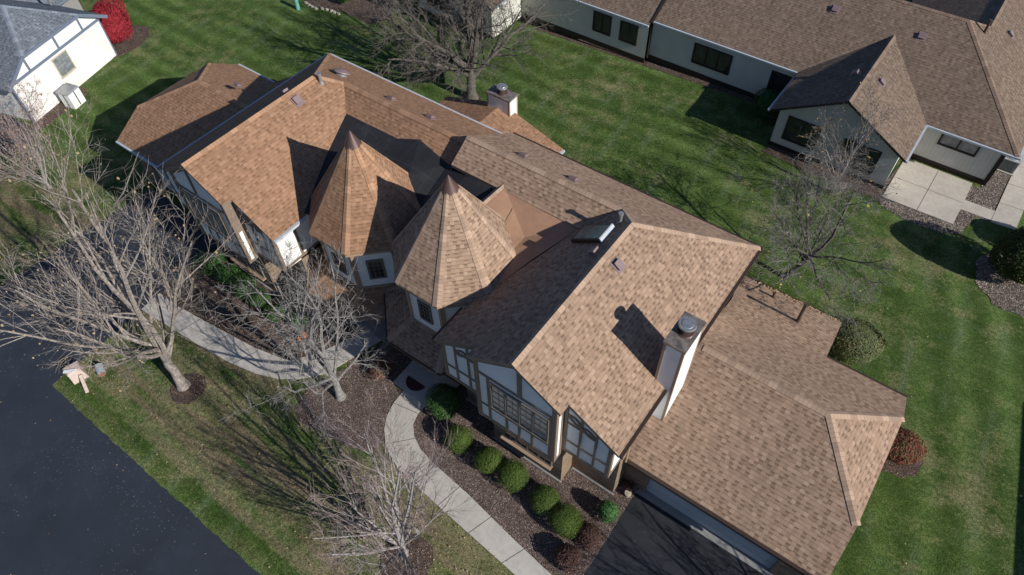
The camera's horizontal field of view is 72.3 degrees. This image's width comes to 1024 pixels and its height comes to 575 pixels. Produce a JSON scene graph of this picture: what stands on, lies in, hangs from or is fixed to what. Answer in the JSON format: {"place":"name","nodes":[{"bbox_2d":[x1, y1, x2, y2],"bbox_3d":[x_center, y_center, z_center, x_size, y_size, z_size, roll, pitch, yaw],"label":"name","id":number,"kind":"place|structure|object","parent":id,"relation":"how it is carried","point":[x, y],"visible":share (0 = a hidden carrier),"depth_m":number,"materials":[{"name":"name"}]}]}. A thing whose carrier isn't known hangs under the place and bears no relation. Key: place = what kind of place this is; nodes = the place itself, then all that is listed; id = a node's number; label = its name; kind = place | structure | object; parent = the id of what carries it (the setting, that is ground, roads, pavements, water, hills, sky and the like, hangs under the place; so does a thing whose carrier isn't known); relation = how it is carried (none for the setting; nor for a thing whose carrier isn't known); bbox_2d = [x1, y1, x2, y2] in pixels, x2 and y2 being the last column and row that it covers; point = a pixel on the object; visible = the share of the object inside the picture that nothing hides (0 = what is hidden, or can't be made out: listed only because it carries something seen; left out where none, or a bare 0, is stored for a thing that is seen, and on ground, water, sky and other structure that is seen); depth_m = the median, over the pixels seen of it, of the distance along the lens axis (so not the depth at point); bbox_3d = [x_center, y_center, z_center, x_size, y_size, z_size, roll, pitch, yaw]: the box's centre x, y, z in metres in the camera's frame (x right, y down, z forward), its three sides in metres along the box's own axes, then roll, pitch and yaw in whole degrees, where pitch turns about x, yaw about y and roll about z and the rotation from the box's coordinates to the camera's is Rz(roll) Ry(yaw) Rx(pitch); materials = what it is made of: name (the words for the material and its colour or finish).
{"place":"outdoors","nodes":[
{"label":"outdoors","id":0,"kind":"place"},
{"bbox_2d":[0,189,220,385],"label":"driveway","id":1,"kind":"structure","parent":0,"point":[26,349],"depth_m":33.90,"materials":[{"name":"grey asphalt"}]},
{"bbox_2d":[0,341,260,574],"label":"street","id":2,"kind":"structure","parent":0,"point":[91,504],"depth_m":26.48,"materials":[{"name":"grey asphalt"}]},
{"bbox_2d":[0,0,1023,574],"bbox_3d":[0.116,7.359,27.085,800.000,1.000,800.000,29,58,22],"label":"lawn","id":3,"kind":"structure","parent":0,"point":[948,362],"depth_m":31.49,"materials":[{"name":"green plant"}]},
{"bbox_2d":[0,113,32,152],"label":"asphalt corner","id":4,"kind":"object","parent":3,"relation":"on","point":[2,150],"visible":0.44,"depth_m":41.09,"materials":[{"name":"grey asphalt"}]},
{"bbox_2d":[0,75,59,188],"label":"young tree","id":5,"kind":"object","parent":3,"relation":"on","point":[17,139],"visible":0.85,"depth_m":35.76,"materials":[{"name":"grey plant"}]},
{"bbox_2d":[21,86,86,134],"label":"mulch bed","id":6,"kind":"object","parent":3,"relation":"on","point":[49,117],"visible":0.54,"depth_m":42.25,"materials":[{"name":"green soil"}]},
{"bbox_2d":[0,0,116,121],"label":"house","id":7,"kind":"structure","parent":3,"relation":"on","point":[53,45],"depth_m":41.67,"materials":[{"name":"white paint"}]},
{"bbox_2d":[51,49,76,78],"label":"window","id":8,"kind":"structure","parent":7,"relation":"in","point":[62,62],"depth_m":42.56,"materials":[{"name":"glass"}]},
{"bbox_2d":[56,83,85,108],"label":"storage cabinet","id":9,"kind":"object","parent":3,"relation":"on","point":[69,93],"visible":0.97,"depth_m":42.20,"materials":[{"name":"white paint"}]},
{"bbox_2d":[62,361,88,392],"bbox_3d":[-18.431,3.858,29.795,0.716,0.764,1.394,-35,59,-24],"label":"mail stand","id":10,"kind":"object","parent":3,"relation":"on","point":[75,377],"visible":0.93,"depth_m":29.77,"materials":[{"name":"white paint"}]},
{"bbox_2d":[94,363,105,376],"bbox_3d":[-17.751,3.566,30.246,0.340,0.340,0.537,-29,57,-20],"label":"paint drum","id":11,"kind":"object","parent":3,"relation":"on","point":[102,374],"visible":0.77,"depth_m":30.14,"materials":[{"name":"metal"}]},
{"bbox_2d":[108,25,149,58],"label":"burning bush bed","id":12,"kind":"object","parent":3,"relation":"on","point":[139,37],"visible":0.53,"depth_m":47.02,"materials":[{"name":"brown soil"}]},
{"bbox_2d":[91,0,132,43],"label":"burning bush","id":13,"kind":"object","parent":12,"relation":"on","point":[119,18],"visible":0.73,"depth_m":45.72,"materials":[{"name":"red plant"}]},
{"bbox_2d":[170,374,205,403],"bbox_3d":[-13.669,4.265,29.663,1.507,0.138,1.538,29,58,22],"label":"tree mulch ring","id":14,"kind":"object","parent":3,"relation":"on","point":[190,394],"visible":0.9,"depth_m":29.53,"materials":[{"name":"brown soil"}]},
{"bbox_2d":[0,85,265,394],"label":"bare tree","id":15,"kind":"object","parent":14,"relation":"on","point":[163,349],"visible":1,"depth_m":24.48,"materials":[{"name":"grey plant"}]},
{"bbox_2d":[141,293,381,378],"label":"curved front walk","id":16,"kind":"structure","parent":3,"relation":"on","point":[200,336],"depth_m":30.72,"materials":[{"name":"concrete"}]},
{"bbox_2d":[179,320,523,562],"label":"walk joints","id":17,"kind":"object","parent":16,"relation":"on","point":[393,442],"visible":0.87,"depth_m":27.54,"materials":[{"name":"grey concrete"}]},
{"bbox_2d":[164,246,364,359],"bbox_3d":[-11.282,0.765,32.409,9.776,0.459,4.973,29,58,22],"label":"bed","id":18,"kind":"object","parent":3,"relation":"on","point":[245,334],"visible":0.32,"depth_m":32.04,"materials":[{"name":"brown soil"}]},
{"bbox_2d":[191,247,231,275],"bbox_3d":[-14.421,-1.193,33.662,1.880,0.943,1.580,-20,54,-14],"label":"evergreen shrub","id":19,"kind":"object","parent":18,"relation":"on","point":[215,262],"visible":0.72,"depth_m":33.42,"materials":[{"name":"green plant"}]},
{"bbox_2d":[213,262,242,284],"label":"evergreen shrub","id":20,"kind":"object","parent":18,"relation":"on","point":[225,271],"visible":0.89,"depth_m":32.90,"materials":[{"name":"green plant"}]},
{"bbox_2d":[228,272,256,299],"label":"evergreen shrub","id":21,"kind":"object","parent":18,"relation":"on","point":[244,276],"visible":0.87,"depth_m":32.46,"materials":[{"name":"green plant"}]},
{"bbox_2d":[247,287,271,308],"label":"evergreen shrub","id":22,"kind":"object","parent":18,"relation":"on","point":[257,297],"visible":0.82,"depth_m":31.89,"materials":[{"name":"green plant"}]},
{"bbox_2d":[263,303,286,321],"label":"evergreen shrub","id":23,"kind":"object","parent":18,"relation":"on","point":[269,316],"visible":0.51,"depth_m":31.40,"materials":[{"name":"green plant"}]},
{"bbox_2d":[285,310,309,326],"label":"evergreen shrub","id":24,"kind":"object","parent":18,"relation":"on","point":[294,316],"visible":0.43,"depth_m":31.12,"materials":[{"name":"green plant"}]},
{"bbox_2d":[294,0,299,9],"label":"utility pedestal","id":25,"kind":"object","parent":3,"relation":"on","point":[296,3],"visible":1,"depth_m":48.80,"materials":[{"name":"teal paint"}]},
{"bbox_2d":[116,53,564,322],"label":"townhouse","id":26,"kind":"structure","parent":3,"relation":"on","point":[352,158],"depth_m":29.22,"materials":[{"name":"brown"}]},
{"bbox_2d":[156,170,173,191],"bbox_3d":[-16.749,-5.018,36.054,4.880,2.122,0.047,29,58,22],"label":"garage door","id":27,"kind":"structure","parent":26,"relation":"in","point":[164,178],"depth_m":37.11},
{"bbox_2d":[181,189,231,239],"bbox_3d":[-12.757,-3.035,29.332,2.350,1.610,0.095,29,58,22],"label":"front window","id":28,"kind":"structure","parent":26,"relation":"in","point":[221,228],"depth_m":29.32,"materials":[{"name":"black glass"}]},
{"bbox_2d":[230,251,264,277],"bbox_3d":[-12.272,-1.478,32.029,2.210,1.690,0.095,29,58,22],"label":"lower window","id":29,"kind":"structure","parent":26,"relation":"in","point":[256,268],"depth_m":32.39,"materials":[{"name":"black glass"}]},
{"bbox_2d":[330,249,348,274],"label":"turret window","id":30,"kind":"structure","parent":26,"relation":"in","point":[342,267],"depth_m":28.64,"materials":[{"name":"black glass"}]},
{"bbox_2d":[365,258,386,279],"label":"turret window","id":31,"kind":"structure","parent":26,"relation":"in","point":[376,269],"depth_m":28.36,"materials":[{"name":"black glass"}]},
{"bbox_2d":[304,0,398,23],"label":"rock edged bed","id":32,"kind":"object","parent":3,"relation":"on","point":[353,8],"visible":0.8,"depth_m":49.15,"materials":[{"name":"brown soil"}]},
{"bbox_2d":[295,342,412,452],"bbox_3d":[-5.804,4.126,29.290,4.269,0.241,5.953,29,58,22],"label":"mulch bed","id":33,"kind":"object","parent":3,"relation":"on","point":[356,382],"visible":0.64,"depth_m":28.83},
{"bbox_2d":[186,235,394,461],"bbox_3d":[-7.725,1.923,25.843,6.883,8.401,8.398,29,58,22],"label":"bare tree","id":34,"kind":"object","parent":33,"relation":"on","point":[316,353],"visible":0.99,"depth_m":25.54,"materials":[{"name":"grey plant"}]},
{"bbox_2d":[369,356,393,380],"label":"red shrub","id":35,"kind":"object","parent":33,"relation":"on","point":[381,365],"visible":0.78,"depth_m":29.27,"materials":[{"name":"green plant"}]},
{"bbox_2d":[353,320,386,342],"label":"entry slab","id":36,"kind":"structure","parent":3,"relation":"on","point":[367,323],"depth_m":31.14,"materials":[{"name":"grey concrete"}]},
{"bbox_2d":[380,532,432,574],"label":"tree mulch ring","id":37,"kind":"object","parent":3,"relation":"on","point":[419,545],"visible":0.67,"depth_m":24.79,"materials":[{"name":"brown wood"}]},
{"bbox_2d":[290,382,490,574],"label":"bare tree","id":38,"kind":"object","parent":37,"relation":"on","point":[401,538],"visible":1,"depth_m":22.12,"materials":[{"name":"grey plant"}]},
{"bbox_2d":[394,360,458,405],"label":"entry slab","id":39,"kind":"structure","parent":3,"relation":"on","point":[422,375],"depth_m":29.22,"materials":[{"name":"concrete"}]},
{"bbox_2d":[406,376,424,390],"bbox_3d":[-4.093,4.043,29.064,0.920,0.014,0.460,29,58,22],"label":"doormat","id":40,"kind":"object","parent":39,"relation":"on","point":[413,384],"visible":1,"depth_m":29.07,"materials":[{"name":"black rubber"}]},
{"bbox_2d":[384,390,550,574],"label":"front walk","id":41,"kind":"structure","parent":3,"relation":"on","point":[492,536],"depth_m":25.95,"materials":[{"name":"concrete"}]},
{"bbox_2d":[460,93,481,99],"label":"tree mulch ring","id":42,"kind":"object","parent":3,"relation":"on","point":[463,96],"visible":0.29,"depth_m":41.84,"materials":[{"name":"brown soil"}]},
{"bbox_2d":[361,0,584,103],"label":"bare tree","id":43,"kind":"object","parent":42,"relation":"on","point":[466,68],"visible":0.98,"depth_m":38.57,"materials":[{"name":"grey plant"}]},
{"bbox_2d":[3,16,1021,574],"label":"fallen leaves","id":44,"kind":"object","parent":3,"relation":"on","point":[313,414],"visible":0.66,"depth_m":28.92,"materials":[{"name":"brown plant"}]},
{"bbox_2d":[413,381,635,574],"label":"gravel bed","id":45,"kind":"object","parent":3,"relation":"on","point":[521,522],"visible":0.54,"depth_m":26.20,"materials":[{"name":"gravel"}]},
{"bbox_2d":[425,383,464,420],"bbox_3d":[-2.727,4.496,28.027,1.577,1.267,1.602,29,58,22],"label":"round shrub","id":46,"kind":"object","parent":45,"relation":"on","point":[444,401],"visible":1,"depth_m":27.58,"materials":[{"name":"green plant"}]},
{"bbox_2d":[444,424,472,453],"bbox_3d":[-2.078,5.838,27.128,1.181,0.998,1.147,29,58,22],"label":"round shrub","id":47,"kind":"object","parent":45,"relation":"on","point":[464,434],"visible":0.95,"depth_m":26.82,"materials":[{"name":"green plant"}]},
{"bbox_2d":[474,446,503,473],"bbox_3d":[-0.883,6.531,26.533,1.141,1.039,1.150,29,58,22],"label":"round shrub","id":48,"kind":"object","parent":45,"relation":"on","point":[482,452],"visible":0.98,"depth_m":26.25,"materials":[{"name":"green plant"}]},
{"bbox_2d":[497,457,528,492],"bbox_3d":[0.030,7.019,26.141,1.247,1.022,1.268,29,58,22],"label":"round shrub","id":49,"kind":"object","parent":45,"relation":"on","point":[506,471],"visible":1,"depth_m":25.85,"materials":[{"name":"green plant"}]},
{"bbox_2d":[528,483,560,517],"bbox_3d":[1.165,7.751,25.582,1.272,0.960,1.141,29,58,22],"label":"round shrub","id":50,"kind":"object","parent":45,"relation":"on","point":[546,489],"visible":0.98,"depth_m":25.29,"materials":[{"name":"green plant"}]},
{"bbox_2d":[548,503,582,539],"bbox_3d":[1.915,8.330,25.074,1.327,1.020,1.196,29,58,22],"label":"round shrub","id":51,"kind":"object","parent":45,"relation":"on","point":[560,511],"visible":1,"depth_m":24.75,"materials":[{"name":"green plant"}]},
{"bbox_2d":[552,542,581,574],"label":"barberry","id":52,"kind":"object","parent":45,"relation":"on","point":[571,553],"visible":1,"depth_m":24.11,"materials":[{"name":"red plant"}]},
{"bbox_2d":[574,519,600,552],"bbox_3d":[2.764,8.766,24.883,1.075,0.750,1.084,29,58,22],"label":"barberry","id":53,"kind":"object","parent":45,"relation":"on","point":[591,530],"visible":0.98,"depth_m":24.62,"materials":[{"name":"red plant"}]},
{"bbox_2d":[598,500,618,524],"bbox_3d":[3.457,8.103,25.294,0.772,0.898,0.802,29,58,22],"label":"dwarf spruce","id":54,"kind":"object","parent":45,"relation":"on","point":[608,510],"visible":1,"depth_m":25.04,"materials":[{"name":"green plant"}]},
{"bbox_2d":[623,481,639,497],"bbox_3d":[4.375,7.399,25.998,0.640,0.483,0.527,-26,56,-18],"label":"planter","id":55,"kind":"object","parent":45,"relation":"on","point":[628,492],"visible":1,"depth_m":25.89,"materials":[{"name":"stone"}]},
{"bbox_2d":[419,0,662,62],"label":"ranch house","id":56,"kind":"structure","parent":3,"relation":"on","point":[620,27],"depth_m":43.34,"materials":[{"name":"white"}]},
{"bbox_2d":[427,0,449,10],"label":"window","id":57,"kind":"structure","parent":56,"relation":"in","point":[435,1],"depth_m":46.01,"materials":[{"name":"black glass"}]},
{"bbox_2d":[462,1,485,25],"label":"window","id":58,"kind":"structure","parent":56,"relation":"in","point":[463,1],"depth_m":44.53,"materials":[{"name":"black glass"}]},
{"bbox_2d":[592,10,611,36],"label":"window","id":59,"kind":"structure","parent":56,"relation":"in","point":[602,22],"depth_m":43.08,"materials":[{"name":"black glass"}]},
{"bbox_2d":[618,20,638,45],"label":"window","id":60,"kind":"structure","parent":56,"relation":"in","point":[628,32],"depth_m":42.38,"materials":[{"name":"black glass"}]},
{"bbox_2d":[384,132,906,574],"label":"townhouse","id":61,"kind":"structure","parent":3,"relation":"on","point":[557,315],"depth_m":23.80,"materials":[{"name":"beige"}]},
{"bbox_2d":[417,299,433,324],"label":"turret window","id":62,"kind":"structure","parent":61,"relation":"in","point":[425,312],"depth_m":26.42,"materials":[{"name":"black glass"}]},
{"bbox_2d":[489,382,548,443],"bbox_3d":[0.221,4.100,22.884,2.350,1.610,0.095,29,58,22],"label":"front window","id":63,"kind":"structure","parent":61,"relation":"in","point":[530,420],"depth_m":22.88,"materials":[{"name":"grey glass"}]},
{"bbox_2d":[503,429,551,466],"bbox_3d":[0.560,5.575,25.648,2.210,1.690,0.095,29,58,22],"label":"lower window","id":64,"kind":"structure","parent":61,"relation":"in","point":[505,433],"depth_m":26.16,"materials":[{"name":"black glass"}]},
{"bbox_2d":[646,479,777,568],"bbox_3d":[6.963,8.008,24.434,4.880,2.122,0.047,29,58,22],"label":"garage door","id":65,"kind":"structure","parent":61,"relation":"in","point":[664,494],"depth_m":24.76,"materials":[{"name":"grey metal"}]},
{"bbox_2d":[758,282,839,320],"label":"gutter leaves","id":66,"kind":"object","parent":61,"relation":"on","point":[789,297],"visible":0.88,"depth_m":29.03,"materials":[{"name":"brown plant"}]},
{"bbox_2d":[536,24,779,112],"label":"house bed","id":67,"kind":"object","parent":3,"relation":"on","point":[648,63],"visible":0.48,"depth_m":42.95,"materials":[{"name":"brown soil"}]},
{"bbox_2d":[632,486,773,574],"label":"garage apron","id":68,"kind":"object","parent":3,"relation":"on","point":[753,563],"visible":0.56,"depth_m":25.13,"materials":[{"name":"grey concrete"}]},
{"bbox_2d":[753,88,779,118],"bbox_3d":[14.282,-10.286,39.089,1.711,1.612,1.951,29,58,22],"label":"yew","id":69,"kind":"object","parent":3,"relation":"on","point":[768,96],"visible":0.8,"depth_m":38.60,"materials":[{"name":"green plant"}]},
{"bbox_2d":[726,124,897,338],"bbox_3d":[12.716,-2.287,29.225,6.680,7.462,10.297,5,52,5],"label":"bare tree","id":70,"kind":"object","parent":3,"relation":"on","point":[805,256],"visible":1,"depth_m":28.99,"materials":[{"name":"grey plant"}]},
{"bbox_2d":[762,145,885,198],"bbox_3d":[16.211,-6.103,36.731,6.417,0.071,1.165,29,58,22],"label":"wing bed","id":71,"kind":"object","parent":3,"relation":"on","point":[779,153],"visible":0.56,"depth_m":36.96,"materials":[{"name":"brown soil"}]},
{"bbox_2d":[797,71,904,194],"bbox_3d":[16.019,-6.764,33.415,4.445,6.219,6.439,0,52,1],"label":"young tree","id":72,"kind":"object","parent":71,"relation":"on","point":[826,122],"visible":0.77,"depth_m":33.39,"materials":[{"name":"grey plant"}]},
{"bbox_2d":[831,315,885,364],"bbox_3d":[14.335,2.103,29.365,2.348,1.579,2.522,29,58,22],"label":"viburnum","id":73,"kind":"object","parent":3,"relation":"on","point":[869,341],"visible":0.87,"depth_m":28.76,"materials":[{"name":"green plant"}]},
{"bbox_2d":[882,438,923,477],"bbox_3d":[14.686,6.409,26.919,1.892,0.070,1.915,-4,52,-2],"label":"side foundation bed","id":74,"kind":"object","parent":3,"relation":"on","point":[894,469],"visible":0.33,"depth_m":26.52,"materials":[{"name":"gravel"}]},
{"bbox_2d":[887,427,927,464],"bbox_3d":[14.780,6.028,26.596,1.707,1.065,1.635,29,58,22],"label":"azalea","id":75,"kind":"object","parent":74,"relation":"on","point":[909,445],"visible":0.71,"depth_m":26.20,"materials":[{"name":"red plant"}]},
{"bbox_2d":[879,162,1009,233],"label":"patio gravel","id":76,"kind":"structure","parent":3,"relation":"on","point":[988,194],"depth_m":34.91,"materials":[{"name":"grey gravel"}]},
{"bbox_2d":[996,155,1023,175],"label":"air conditioner","id":77,"kind":"object","parent":76,"relation":"on","point":[1008,166],"visible":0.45,"depth_m":36.03,"materials":[{"name":"metal"}]},
{"bbox_2d":[975,251,1023,317],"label":"evergreen bed","id":78,"kind":"object","parent":3,"relation":"on","point":[1001,291],"visible":0.73,"depth_m":31.75,"materials":[{"name":"grey gravel"}]},
{"bbox_2d":[988,226,1023,283],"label":"arborvitae","id":79,"kind":"object","parent":78,"relation":"on","point":[1009,245],"visible":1,"depth_m":30.71,"materials":[{"name":"green plant"}]},
{"bbox_2d":[991,153,1023,229],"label":"side walk","id":80,"kind":"structure","parent":3,"relation":"on","point":[1007,216],"depth_m":34.96,"materials":[{"name":"concrete"}]},
{"bbox_2d":[584,493,762,574],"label":"driveway","id":81,"kind":"structure","parent":0,"point":[646,537],"depth_m":24.79,"materials":[{"name":"grey asphalt"}]},
{"bbox_2d":[646,0,1023,188],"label":"ranch house","id":82,"kind":"structure","parent":0,"point":[948,76],"depth_m":36.25,"materials":[{"name":"brown"}]},
{"bbox_2d":[691,42,732,75],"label":"window","id":83,"kind":"structure","parent":82,"relation":"in","point":[707,57],"depth_m":40.47,"materials":[{"name":"black glass"}]},
{"bbox_2d":[766,70,792,95],"bbox_3d":[14.871,-11.111,39.153,1.280,1.880,0.058,29,58,22],"label":"window","id":84,"kind":"structure","parent":82,"relation":"in","point":[778,81],"depth_m":38.88,"materials":[{"name":"black glass"}]},
{"bbox_2d":[781,115,821,150],"bbox_3d":[15.043,-8.024,36.466,1.780,1.480,0.058,29,58,22],"label":"window","id":85,"kind":"structure","parent":82,"relation":"in","point":[792,129],"depth_m":36.51,"materials":[{"name":"black glass"}]},
{"bbox_2d":[835,138,882,174],"bbox_3d":[17.469,-6.597,35.421,1.880,1.480,0.058,29,58,22],"label":"window","id":86,"kind":"structure","parent":82,"relation":"in","point":[874,156],"depth_m":35.25,"materials":[{"name":"black glass"}]},
{"bbox_2d":[937,133,980,156],"bbox_3d":[22.437,-7.208,35.183,1.830,0.850,0.058,29,58,22],"label":"window","id":87,"kind":"structure","parent":82,"relation":"in","point":[947,141],"depth_m":35.27,"materials":[{"name":"grey glass"}]},
{"bbox_2d":[882,159,972,223],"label":"patio","id":88,"kind":"structure","parent":0,"point":[935,204],"depth_m":35.61,"materials":[{"name":"concrete"}]},
{"bbox_2d":[896,166,1023,210],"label":"patio joints","id":89,"kind":"object","parent":88,"relation":"on","point":[951,198],"visible":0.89,"depth_m":35.57,"materials":[{"name":"grey concrete"}]},
{"bbox_2d":[961,200,994,220],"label":"patio path","id":90,"kind":"structure","parent":0,"point":[977,209],"depth_m":34.73,"materials":[{"name":"concrete"}]}
]}

